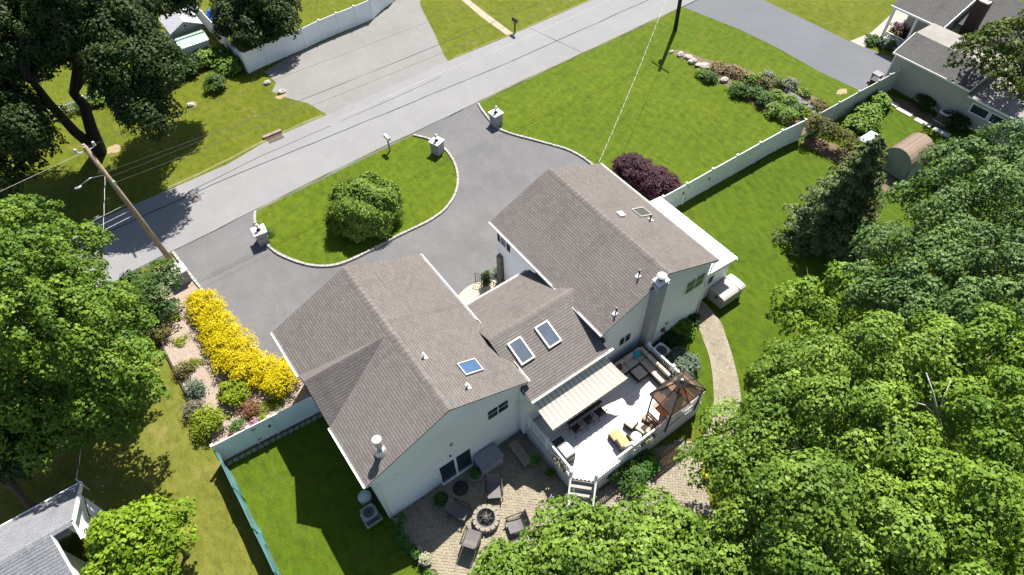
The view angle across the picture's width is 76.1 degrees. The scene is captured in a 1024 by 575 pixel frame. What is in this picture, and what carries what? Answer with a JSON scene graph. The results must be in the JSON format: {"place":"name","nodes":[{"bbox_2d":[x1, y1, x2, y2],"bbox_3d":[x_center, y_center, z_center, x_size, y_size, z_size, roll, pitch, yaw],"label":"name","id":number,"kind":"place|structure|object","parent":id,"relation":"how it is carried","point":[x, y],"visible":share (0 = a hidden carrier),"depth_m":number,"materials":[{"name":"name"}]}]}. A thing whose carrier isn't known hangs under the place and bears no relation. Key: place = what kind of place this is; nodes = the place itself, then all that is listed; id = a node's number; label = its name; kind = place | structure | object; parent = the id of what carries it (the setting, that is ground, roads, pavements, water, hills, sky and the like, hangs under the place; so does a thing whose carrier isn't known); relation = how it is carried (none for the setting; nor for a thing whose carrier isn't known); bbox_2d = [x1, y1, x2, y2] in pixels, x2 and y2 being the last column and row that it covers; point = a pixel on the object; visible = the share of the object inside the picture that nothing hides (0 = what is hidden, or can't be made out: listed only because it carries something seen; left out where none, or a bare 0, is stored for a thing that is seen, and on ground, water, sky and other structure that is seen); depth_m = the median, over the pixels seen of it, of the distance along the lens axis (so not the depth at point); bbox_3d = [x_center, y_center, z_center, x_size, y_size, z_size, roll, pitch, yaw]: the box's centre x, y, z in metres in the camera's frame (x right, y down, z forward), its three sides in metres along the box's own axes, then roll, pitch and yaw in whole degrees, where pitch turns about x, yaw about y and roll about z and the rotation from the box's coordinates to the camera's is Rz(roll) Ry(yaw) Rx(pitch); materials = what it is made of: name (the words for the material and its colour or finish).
{"place":"outdoors","nodes":[
{"label":"outdoors","id":0,"kind":"place"},
{"bbox_2d":[229,416,423,574],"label":"enclosed lawn","id":1,"kind":"structure","parent":0,"point":[301,489],"depth_m":32.35,"materials":[{"name":"plant"}]},
{"bbox_2d":[214,449,280,574],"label":"fence","id":2,"kind":"object","parent":1,"relation":"on","point":[252,522],"visible":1,"depth_m":31.14,"materials":[{"name":"plastic"}]},
{"bbox_2d":[226,413,322,465],"bbox_3d":[-12.537,8.036,34.730,5.291,0.150,0.206,-27,56,-19],"label":"stone edging","id":3,"kind":"object","parent":1,"relation":"on","point":[272,440],"visible":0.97,"depth_m":34.63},
{"bbox_2d":[359,503,382,528],"bbox_3d":[-6.907,11.057,31.819,0.840,0.712,0.840,-30,57,-21],"label":"air conditioner","id":4,"kind":"object","parent":1,"relation":"on","point":[370,515],"visible":1,"depth_m":31.63,"materials":[{"name":"grey metal"}]},
{"bbox_2d":[0,0,694,327],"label":"road","id":5,"kind":"structure","parent":0,"point":[178,224],"depth_m":50.88,"materials":[{"name":"asphalt"}]},
{"bbox_2d":[81,0,646,243],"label":"road seam","id":6,"kind":"object","parent":5,"relation":"on","point":[357,124],"visible":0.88,"depth_m":50.99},
{"bbox_2d":[124,0,696,275],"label":"road seam","id":7,"kind":"object","parent":5,"relation":"on","point":[404,137],"visible":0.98,"depth_m":50.77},
{"bbox_2d":[256,135,456,264],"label":"island lawn","id":8,"kind":"structure","parent":0,"point":[419,172],"depth_m":45.85,"materials":[{"name":"plant"}]},
{"bbox_2d":[253,134,458,267],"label":"kerb","id":9,"kind":"structure","parent":8,"relation":"on","point":[444,209],"depth_m":43.57,"materials":[{"name":"stone"}]},
{"bbox_2d":[323,170,404,242],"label":"weeping tree","id":10,"kind":"object","parent":8,"relation":"on","point":[367,201],"visible":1,"depth_m":42.60,"materials":[{"name":"green plant"}]},
{"bbox_2d":[428,133,444,155],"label":"stone pillar","id":11,"kind":"structure","parent":8,"relation":"on","point":[436,142],"depth_m":48.37,"materials":[{"name":"white stone"}]},
{"bbox_2d":[265,0,447,114],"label":"driveway","id":12,"kind":"structure","parent":0,"point":[394,18],"depth_m":56.86,"materials":[{"name":"concrete"}]},
{"bbox_2d":[174,104,588,377],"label":"driveway","id":13,"kind":"structure","parent":0,"point":[265,291],"depth_m":43.41,"materials":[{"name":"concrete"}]},
{"bbox_2d":[250,223,270,246],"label":"stone pillar","id":14,"kind":"structure","parent":13,"relation":"on","point":[259,231],"depth_m":42.96,"materials":[{"name":"white stone"}]},
{"bbox_2d":[477,103,592,163],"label":"kerb","id":15,"kind":"structure","parent":13,"relation":"on","point":[537,140],"depth_m":49.59,"materials":[{"name":"stone"}]},
{"bbox_2d":[0,0,1023,574],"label":"ground","id":16,"kind":"structure","parent":0,"point":[458,20],"depth_m":52.27,"materials":[{"name":"plant"}]},
{"bbox_2d":[0,145,62,210],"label":"shade tree","id":17,"kind":"object","parent":16,"relation":"on","point":[21,166],"visible":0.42,"depth_m":42.45,"materials":[{"name":"green plant"}]},
{"bbox_2d":[0,0,202,162],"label":"tall tree","id":18,"kind":"object","parent":16,"relation":"on","point":[96,42],"visible":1,"depth_m":40.51,"materials":[{"name":"green plant"}]},
{"bbox_2d":[0,259,274,574],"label":"side yard","id":19,"kind":"structure","parent":16,"relation":"on","point":[166,453],"depth_m":33.49,"materials":[{"name":"plant"}]},
{"bbox_2d":[0,395,55,509],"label":"maple tree","id":20,"kind":"object","parent":19,"relation":"on","point":[11,483],"visible":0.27,"depth_m":30.54,"materials":[{"name":"green plant"}]},
{"bbox_2d":[0,481,109,574],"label":"neighbour house","id":21,"kind":"structure","parent":19,"relation":"on","point":[29,543],"depth_m":27.64,"materials":[{"name":"grey"}]},
{"bbox_2d":[0,193,172,476],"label":"maple tree","id":22,"kind":"object","parent":19,"relation":"on","point":[31,253],"visible":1,"depth_m":29.09,"materials":[{"name":"green plant"}]},
{"bbox_2d":[78,493,200,574],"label":"maple tree","id":23,"kind":"object","parent":19,"relation":"on","point":[121,530],"visible":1,"depth_m":27.38,"materials":[{"name":"green plant"}]},
{"bbox_2d":[159,9,209,52],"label":"garden shed","id":24,"kind":"structure","parent":16,"relation":"on","point":[175,25],"depth_m":57.23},
{"bbox_2d":[174,30,209,60],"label":"metal shed","id":25,"kind":"structure","parent":16,"relation":"on","point":[191,43],"depth_m":56.11,"materials":[{"name":"metal"}]},
{"bbox_2d":[191,47,217,68],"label":"shrub","id":26,"kind":"object","parent":16,"relation":"on","point":[207,59],"visible":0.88,"depth_m":56.10,"materials":[{"name":"green plant"}]},
{"bbox_2d":[201,71,227,92],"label":"shrub","id":27,"kind":"object","parent":16,"relation":"on","point":[216,80],"visible":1,"depth_m":53.89,"materials":[{"name":"green plant"}]},
{"bbox_2d":[187,5,248,72],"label":"vinyl fence","id":28,"kind":"object","parent":16,"relation":"on","point":[205,21],"visible":0.53,"depth_m":58.11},
{"bbox_2d":[202,43,234,64],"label":"shrub","id":29,"kind":"object","parent":16,"relation":"on","point":[222,49],"visible":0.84,"depth_m":56.53,"materials":[{"name":"green plant"}]},
{"bbox_2d":[212,54,243,75],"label":"shrub","id":30,"kind":"object","parent":16,"relation":"on","point":[230,63],"visible":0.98,"depth_m":55.50,"materials":[{"name":"green plant"}]},
{"bbox_2d":[146,258,309,443],"bbox_3d":[-17.424,3.016,38.922,5.860,0.001,16.200,-30,57,-21],"label":"mulch bed","id":31,"kind":"object","parent":16,"relation":"on","point":[192,347],"visible":0.31,"depth_m":37.45,"materials":[{"name":"gravel"}]},
{"bbox_2d":[73,141,174,261],"bbox_3d":[-22.993,-4.103,38.526,2.289,10.139,0.726,-36,59,-24],"label":"utility pole","id":32,"kind":"object","parent":31,"relation":"on","point":[136,214],"visible":0.99,"depth_m":37.76,"materials":[{"name":"brown wood"}]},
{"bbox_2d":[119,258,184,341],"bbox_3d":[-21.546,0.703,38.899,4.086,3.159,5.173,-9,52,-6],"label":"ornamental tree","id":33,"kind":"object","parent":31,"relation":"on","point":[147,286],"visible":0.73,"depth_m":38.63,"materials":[{"name":"green plant"}]},
{"bbox_2d":[142,321,172,344],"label":"shrub","id":34,"kind":"object","parent":31,"relation":"on","point":[166,330],"visible":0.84,"depth_m":38.42,"materials":[{"name":"green plant"}]},
{"bbox_2d":[171,359,194,381],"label":"shrub","id":35,"kind":"object","parent":31,"relation":"on","point":[185,367],"visible":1,"depth_m":37.03,"materials":[{"name":"green plant"}]},
{"bbox_2d":[178,397,207,422],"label":"shrub","id":36,"kind":"object","parent":31,"relation":"on","point":[193,407],"visible":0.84,"depth_m":35.33,"materials":[{"name":"plant"}]},
{"bbox_2d":[178,377,208,401],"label":"shrub","id":37,"kind":"object","parent":31,"relation":"on","point":[197,388],"visible":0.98,"depth_m":36.19,"materials":[{"name":"green plant"}]},
{"bbox_2d":[180,288,223,318],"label":"yellow shrub","id":38,"kind":"object","parent":31,"relation":"on","point":[196,298],"visible":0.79,"depth_m":39.53,"materials":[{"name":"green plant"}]},
{"bbox_2d":[188,297,227,329],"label":"yellow shrub","id":39,"kind":"object","parent":31,"relation":"on","point":[210,308],"visible":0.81,"depth_m":38.86,"materials":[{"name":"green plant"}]},
{"bbox_2d":[187,402,229,441],"bbox_3d":[-16.224,7.063,34.806,2.142,1.409,1.997,-30,57,-21],"label":"shrub","id":40,"kind":"object","parent":31,"relation":"on","point":[213,421],"visible":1,"depth_m":34.53,"materials":[{"name":"green plant"}]},
{"bbox_2d":[196,310,240,345],"bbox_3d":[-17.364,2.389,38.505,2.698,1.536,2.667,-30,57,-21],"label":"yellow shrub","id":41,"kind":"object","parent":31,"relation":"on","point":[207,327],"visible":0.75,"depth_m":38.20,"materials":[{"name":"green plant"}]},
{"bbox_2d":[201,322,253,360],"bbox_3d":[-16.538,3.067,37.928,3.019,1.575,2.451,-30,57,-21],"label":"yellow shrub","id":42,"kind":"object","parent":31,"relation":"on","point":[220,341],"visible":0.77,"depth_m":37.56,"materials":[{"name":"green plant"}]},
{"bbox_2d":[215,378,251,407],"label":"shrub","id":43,"kind":"object","parent":31,"relation":"on","point":[234,393],"visible":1,"depth_m":35.63,"materials":[{"name":"green plant"}]},
{"bbox_2d":[210,332,259,376],"bbox_3d":[-15.826,3.765,37.291,2.891,1.606,2.475,-13,52,-8],"label":"yellow shrub","id":44,"kind":"object","parent":31,"relation":"on","point":[224,355],"visible":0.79,"depth_m":36.91,"materials":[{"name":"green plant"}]},
{"bbox_2d":[221,348,269,383],"bbox_3d":[-14.866,4.470,36.794,2.751,1.471,2.423,-30,57,-21],"label":"yellow shrub","id":45,"kind":"object","parent":31,"relation":"on","point":[238,372],"visible":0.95,"depth_m":36.43,"materials":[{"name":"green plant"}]},
{"bbox_2d":[234,397,262,418],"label":"shrub","id":46,"kind":"object","parent":31,"relation":"on","point":[255,406],"visible":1,"depth_m":35.32,"materials":[{"name":"brown plant"}]},
{"bbox_2d":[246,352,291,392],"bbox_3d":[-13.727,4.689,36.615,2.707,1.438,2.314,-30,57,-21],"label":"yellow shrub","id":47,"kind":"object","parent":31,"relation":"on","point":[266,367],"visible":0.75,"depth_m":36.30,"materials":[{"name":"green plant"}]},
{"bbox_2d":[258,359,300,400],"bbox_3d":[-12.855,5.119,36.238,2.574,1.454,2.163,-30,57,-21],"label":"yellow shrub","id":48,"kind":"object","parent":31,"relation":"on","point":[283,374],"visible":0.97,"depth_m":35.83,"materials":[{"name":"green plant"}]},
{"bbox_2d":[165,114,322,189],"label":"verge","id":49,"kind":"structure","parent":16,"relation":"on","point":[252,146],"depth_m":49.39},
{"bbox_2d":[207,0,302,50],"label":"tree","id":50,"kind":"object","parent":16,"relation":"on","point":[242,23],"visible":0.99,"depth_m":54.70,"materials":[{"name":"green plant"}]},
{"bbox_2d":[210,396,320,460],"bbox_3d":[-12.730,7.307,34.190,5.507,1.900,0.201,-26,55,-18],"label":"vinyl fence","id":51,"kind":"object","parent":16,"relation":"on","point":[258,432],"visible":0.94,"depth_m":34.14,"materials":[{"name":"white plastic"}]},
{"bbox_2d":[241,0,393,73],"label":"vinyl fence","id":52,"kind":"object","parent":16,"relation":"on","point":[318,30],"visible":0.92,"depth_m":58.06,"materials":[{"name":"plastic"}]},
{"bbox_2d":[462,0,511,34],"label":"footpath","id":53,"kind":"structure","parent":16,"relation":"on","point":[484,15],"depth_m":60.95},
{"bbox_2d":[271,163,737,518],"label":"house","id":54,"kind":"structure","parent":16,"relation":"on","point":[416,374],"depth_m":32.57,"materials":[{"name":"brown"}]},
{"bbox_2d":[437,446,473,484],"bbox_3d":[-2.768,8.889,32.531,1.920,2.050,0.140,-30,57,-21],"label":"sliding door","id":55,"kind":"structure","parent":54,"relation":"in","point":[463,461],"depth_m":32.58,"materials":[{"name":"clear glass"}]},
{"bbox_2d":[486,398,508,421],"bbox_3d":[-0.679,5.836,31.256,1.290,0.960,0.070,-30,57,-21],"label":"window","id":56,"kind":"structure","parent":54,"relation":"in","point":[501,407],"depth_m":31.25,"materials":[{"name":"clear glass"}]},
{"bbox_2d":[534,356,627,430],"bbox_3d":[3.397,5.058,32.231,4.950,1.100,1.490,-30,57,-21],"label":"awning","id":57,"kind":"object","parent":54,"relation":"attached to","point":[564,403],"visible":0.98,"depth_m":32.13,"materials":[{"name":"fabric"}]},
{"bbox_2d":[467,482,730,574],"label":"maple tree","id":58,"kind":"object","parent":16,"relation":"on","point":[651,545],"visible":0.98,"depth_m":24.88,"materials":[{"name":"green plant"}]},
{"bbox_2d":[527,342,703,509],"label":"deck","id":59,"kind":"structure","parent":16,"relation":"on","point":[599,458],"depth_m":33.22,"materials":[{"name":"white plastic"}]},
{"bbox_2d":[552,436,575,464],"bbox_3d":[2.549,7.983,32.176,0.635,0.900,1.200,-30,57,-21],"label":"gas grill","id":60,"kind":"object","parent":59,"relation":"on","point":[565,449],"visible":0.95,"depth_m":31.82,"materials":[{"name":"silver metal"}]},
{"bbox_2d":[612,344,674,385],"bbox_3d":[6.887,4.537,34.897,2.370,0.794,2.570,-30,57,-21],"label":"sectional sofa","id":61,"kind":"object","parent":59,"relation":"on","point":[655,368],"visible":0.82,"depth_m":35.09,"materials":[{"name":"fabric"}]},
{"bbox_2d":[647,369,705,432],"bbox_3d":[8.192,5.414,32.578,2.430,3.340,1.520,-30,57,-21],"label":"gazebo","id":62,"kind":"object","parent":59,"relation":"on","point":[676,393],"visible":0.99,"depth_m":31.81,"materials":[{"name":"fabric"}]},
{"bbox_2d":[606,457,652,494],"bbox_3d":[5.839,9.431,32.462,2.068,1.375,2.151,-30,57,-21],"label":"shrub","id":63,"kind":"object","parent":16,"relation":"on","point":[633,471],"visible":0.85,"depth_m":32.19,"materials":[{"name":"green plant"}]},
{"bbox_2d":[630,448,661,481],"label":"shrub","id":64,"kind":"object","parent":16,"relation":"on","point":[648,460],"visible":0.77,"depth_m":32.85,"materials":[{"name":"green plant"}]},
{"bbox_2d":[669,430,958,574],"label":"maple tree","id":65,"kind":"object","parent":16,"relation":"on","point":[842,532],"visible":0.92,"depth_m":22.73,"materials":[{"name":"green plant"}]},
{"bbox_2d":[805,68,900,136],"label":"vinyl fence","id":66,"kind":"object","parent":16,"relation":"on","point":[839,109],"visible":0.79,"depth_m":50.33,"materials":[{"name":"plastic"}]},
{"bbox_2d":[851,10,907,46],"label":"front walk","id":67,"kind":"structure","parent":16,"relation":"on","point":[899,16],"depth_m":58.54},
{"bbox_2d":[881,0,1023,149],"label":"neighbour house","id":68,"kind":"structure","parent":16,"relation":"on","point":[921,52],"depth_m":50.47,"materials":[{"name":"grey"}]},
{"bbox_2d":[943,8,1023,107],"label":"shade tree","id":69,"kind":"object","parent":16,"relation":"on","point":[994,30],"visible":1,"depth_m":45.37,"materials":[{"name":"green plant"}]},
{"bbox_2d":[393,431,713,574],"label":"patio","id":70,"kind":"structure","parent":0,"point":[612,496],"depth_m":32.42,"materials":[{"name":"stone"}]},
{"bbox_2d":[444,495,471,524],"bbox_3d":[-2.609,10.776,31.681,1.085,1.045,0.875,17,54,15],"label":"patio chair","id":71,"kind":"object","parent":70,"relation":"on","point":[453,508],"visible":1,"depth_m":31.72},
{"bbox_2d":[459,526,483,554],"bbox_3d":[-1.925,11.854,30.807,0.875,1.045,1.085,14,53,12],"label":"patio chair","id":72,"kind":"object","parent":70,"relation":"on","point":[472,537],"visible":1,"depth_m":30.93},
{"bbox_2d":[472,504,499,533],"bbox_3d":[-1.260,11.171,31.645,1.339,0.538,1.339,-30,57,-21],"label":"fire pit","id":73,"kind":"object","parent":70,"relation":"on","point":[485,519],"visible":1,"depth_m":31.55,"materials":[{"name":"stone"}]},
{"bbox_2d":[473,442,503,475],"bbox_3d":[-1.180,8.770,33.264,1.360,1.007,0.860,-30,57,-21],"label":"deck box","id":74,"kind":"object","parent":70,"relation":"on","point":[489,458],"visible":0.98,"depth_m":32.97,"materials":[{"name":"plastic"}]},
{"bbox_2d":[485,473,502,502],"bbox_3d":[-0.888,9.906,32.329,0.875,1.045,1.085,-4,52,-2],"label":"patio chair","id":75,"kind":"object","parent":70,"relation":"on","point":[493,485],"visible":1,"depth_m":32.38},
{"bbox_2d":[504,509,530,538],"bbox_3d":[0.263,11.273,31.213,1.085,1.045,0.875,-16,53,-11],"label":"patio chair","id":76,"kind":"object","parent":70,"relation":"on","point":[518,524],"visible":0.89,"depth_m":31.27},
{"bbox_2d":[508,440,530,466],"bbox_3d":[0.432,8.618,33.712,0.500,0.450,1.450,-30,57,-21],"label":"garden bench","id":77,"kind":"object","parent":70,"relation":"on","point":[515,445],"visible":0.99,"depth_m":33.54,"materials":[{"name":"grey wood"}]},
{"bbox_2d":[479,8,860,207],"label":"lawn","id":78,"kind":"structure","parent":0,"point":[680,120],"depth_m":52.61,"materials":[{"name":"plant"}]},
{"bbox_2d":[609,152,682,199],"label":"burgundy hedge","id":79,"kind":"object","parent":78,"relation":"on","point":[640,173],"visible":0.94,"depth_m":45.05,"materials":[{"name":"purple plant"}]},
{"bbox_2d":[662,118,807,207],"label":"vinyl fence","id":80,"kind":"object","parent":78,"relation":"on","point":[722,172],"visible":0.86,"depth_m":46.08,"materials":[{"name":"white plastic"}]},
{"bbox_2d":[668,50,824,134],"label":"garden bed","id":81,"kind":"object","parent":78,"relation":"on","point":[763,107],"visible":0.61,"depth_m":52.96,"materials":[{"name":"soil"}]},
{"bbox_2d":[684,0,892,89],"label":"neighbour driveway","id":82,"kind":"structure","parent":0,"point":[832,55],"depth_m":57.64,"materials":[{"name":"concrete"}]},
{"bbox_2d":[650,90,1023,574],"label":"back lawn","id":83,"kind":"structure","parent":0,"point":[741,216],"depth_m":42.46,"materials":[{"name":"plant"}]},
{"bbox_2d":[661,330,685,347],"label":"shrub","id":84,"kind":"object","parent":83,"relation":"on","point":[673,337],"visible":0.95,"depth_m":37.69,"materials":[{"name":"green plant"}]},
{"bbox_2d":[660,346,701,377],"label":"shrub","id":85,"kind":"object","parent":83,"relation":"on","point":[689,363],"visible":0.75,"depth_m":36.27,"materials":[{"name":"green plant"}]},
{"bbox_2d":[669,318,696,339],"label":"shrub","id":86,"kind":"object","parent":83,"relation":"on","point":[684,327],"visible":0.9,"depth_m":37.93,"materials":[{"name":"green plant"}]},
{"bbox_2d":[696,303,737,441],"bbox_3d":[11.342,4.839,36.724,2.426,0.001,10.216,3,52,4],"label":"path joint","id":87,"kind":"object","parent":83,"relation":"on","point":[717,361],"visible":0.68,"depth_m":37.28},
{"bbox_2d":[693,303,739,443],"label":"path","id":88,"kind":"structure","parent":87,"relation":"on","point":[711,329],"depth_m":37.23,"materials":[{"name":"stone"}]},
{"bbox_2d":[701,300,740,429],"bbox_3d":[11.856,4.852,36.683,1.593,0.001,10.322,3,52,4],"label":"path border","id":89,"kind":"object","parent":87,"relation":"on","point":[732,361],"visible":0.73,"depth_m":37.34,"materials":[{"name":"stone"}]},
{"bbox_2d":[707,274,745,308],"bbox_3d":[12.948,0.252,39.629,1.920,1.077,1.240,-30,57,-21],"label":"storage bin","id":90,"kind":"object","parent":83,"relation":"on","point":[726,290],"visible":1,"depth_m":39.26,"materials":[{"name":"beige plastic"}]},
{"bbox_2d":[765,259,872,345],"bbox_3d":[16.432,1.523,35.486,6.240,6.126,4.266,-30,57,-21],"label":"maple tree","id":91,"kind":"object","parent":83,"relation":"on","point":[834,309],"visible":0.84,"depth_m":33.65,"materials":[{"name":"green plant"}]},
{"bbox_2d":[772,134,888,262],"bbox_3d":[20.676,-5.893,39.760,6.903,8.532,6.577,-30,57,-21],"label":"spruce tree","id":92,"kind":"object","parent":83,"relation":"on","point":[839,213],"visible":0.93,"depth_m":39.73,"materials":[{"name":"green plant"}]},
{"bbox_2d":[692,309,969,514],"bbox_3d":[13.377,6.013,29.247,8.619,10.452,11.007,29,58,22],"label":"maple tree","id":93,"kind":"object","parent":83,"relation":"on","point":[802,374],"visible":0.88,"depth_m":26.32,"materials":[{"name":"green plant"}]},
{"bbox_2d":[802,135,898,191],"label":"shade bed","id":94,"kind":"object","parent":83,"relation":"on","point":[827,149],"visible":0.33,"depth_m":48.24,"materials":[{"name":"soil"}]},
{"bbox_2d":[803,108,886,166],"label":"shrub","id":95,"kind":"object","parent":94,"relation":"on","point":[832,135],"visible":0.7,"depth_m":47.35,"materials":[{"name":"green plant"}]},
{"bbox_2d":[840,112,872,132],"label":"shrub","id":96,"kind":"object","parent":83,"relation":"on","point":[859,124],"visible":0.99,"depth_m":49.34,"materials":[{"name":"green plant"}]},
{"bbox_2d":[864,89,894,113],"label":"hosta","id":97,"kind":"object","parent":83,"relation":"on","point":[882,99],"visible":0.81,"depth_m":50.78,"materials":[{"name":"green plant"}]},
{"bbox_2d":[880,133,933,180],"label":"barrel shed","id":98,"kind":"structure","parent":83,"relation":"on","point":[902,157],"depth_m":45.63,"materials":[{"name":"wood"}]},
{"bbox_2d":[886,93,950,131],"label":"bare soil","id":99,"kind":"structure","parent":83,"relation":"on","point":[916,111],"depth_m":50.98,"materials":[{"name":"soil"}]},
{"bbox_2d":[840,213,1000,352],"bbox_3d":[20.573,0.548,34.492,7.092,8.765,8.939,23,56,18],"label":"shade tree","id":100,"kind":"object","parent":83,"relation":"on","point":[888,280],"visible":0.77,"depth_m":32.33,"materials":[{"name":"green plant"}]},
{"bbox_2d":[843,302,1023,494],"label":"maple tree","id":101,"kind":"object","parent":83,"relation":"on","point":[975,401],"visible":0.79,"depth_m":25.48,"materials":[{"name":"green plant"}]},
{"bbox_2d":[850,421,1023,574],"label":"maple tree","id":102,"kind":"object","parent":83,"relation":"on","point":[928,486],"visible":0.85,"depth_m":22.05,"materials":[{"name":"green plant"}]},
{"bbox_2d":[882,117,1023,258],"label":"shade tree","id":103,"kind":"object","parent":83,"relation":"on","point":[946,192],"visible":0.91,"depth_m":35.05,"materials":[{"name":"green plant"}]},
{"bbox_2d":[941,109,972,131],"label":"shrub","id":104,"kind":"object","parent":83,"relation":"on","point":[957,117],"visible":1,"depth_m":48.90,"materials":[{"name":"green plant"}]},
{"bbox_2d":[930,206,1023,384],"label":"shade tree","id":105,"kind":"object","parent":83,"relation":"on","point":[1012,259],"visible":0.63,"depth_m":29.92,"materials":[{"name":"green plant"}]},
{"bbox_2d":[849,100,884,116],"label":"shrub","id":106,"kind":"object","parent":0,"point":[876,109],"visible":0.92,"depth_m":50.10,"materials":[{"name":"green plant"}]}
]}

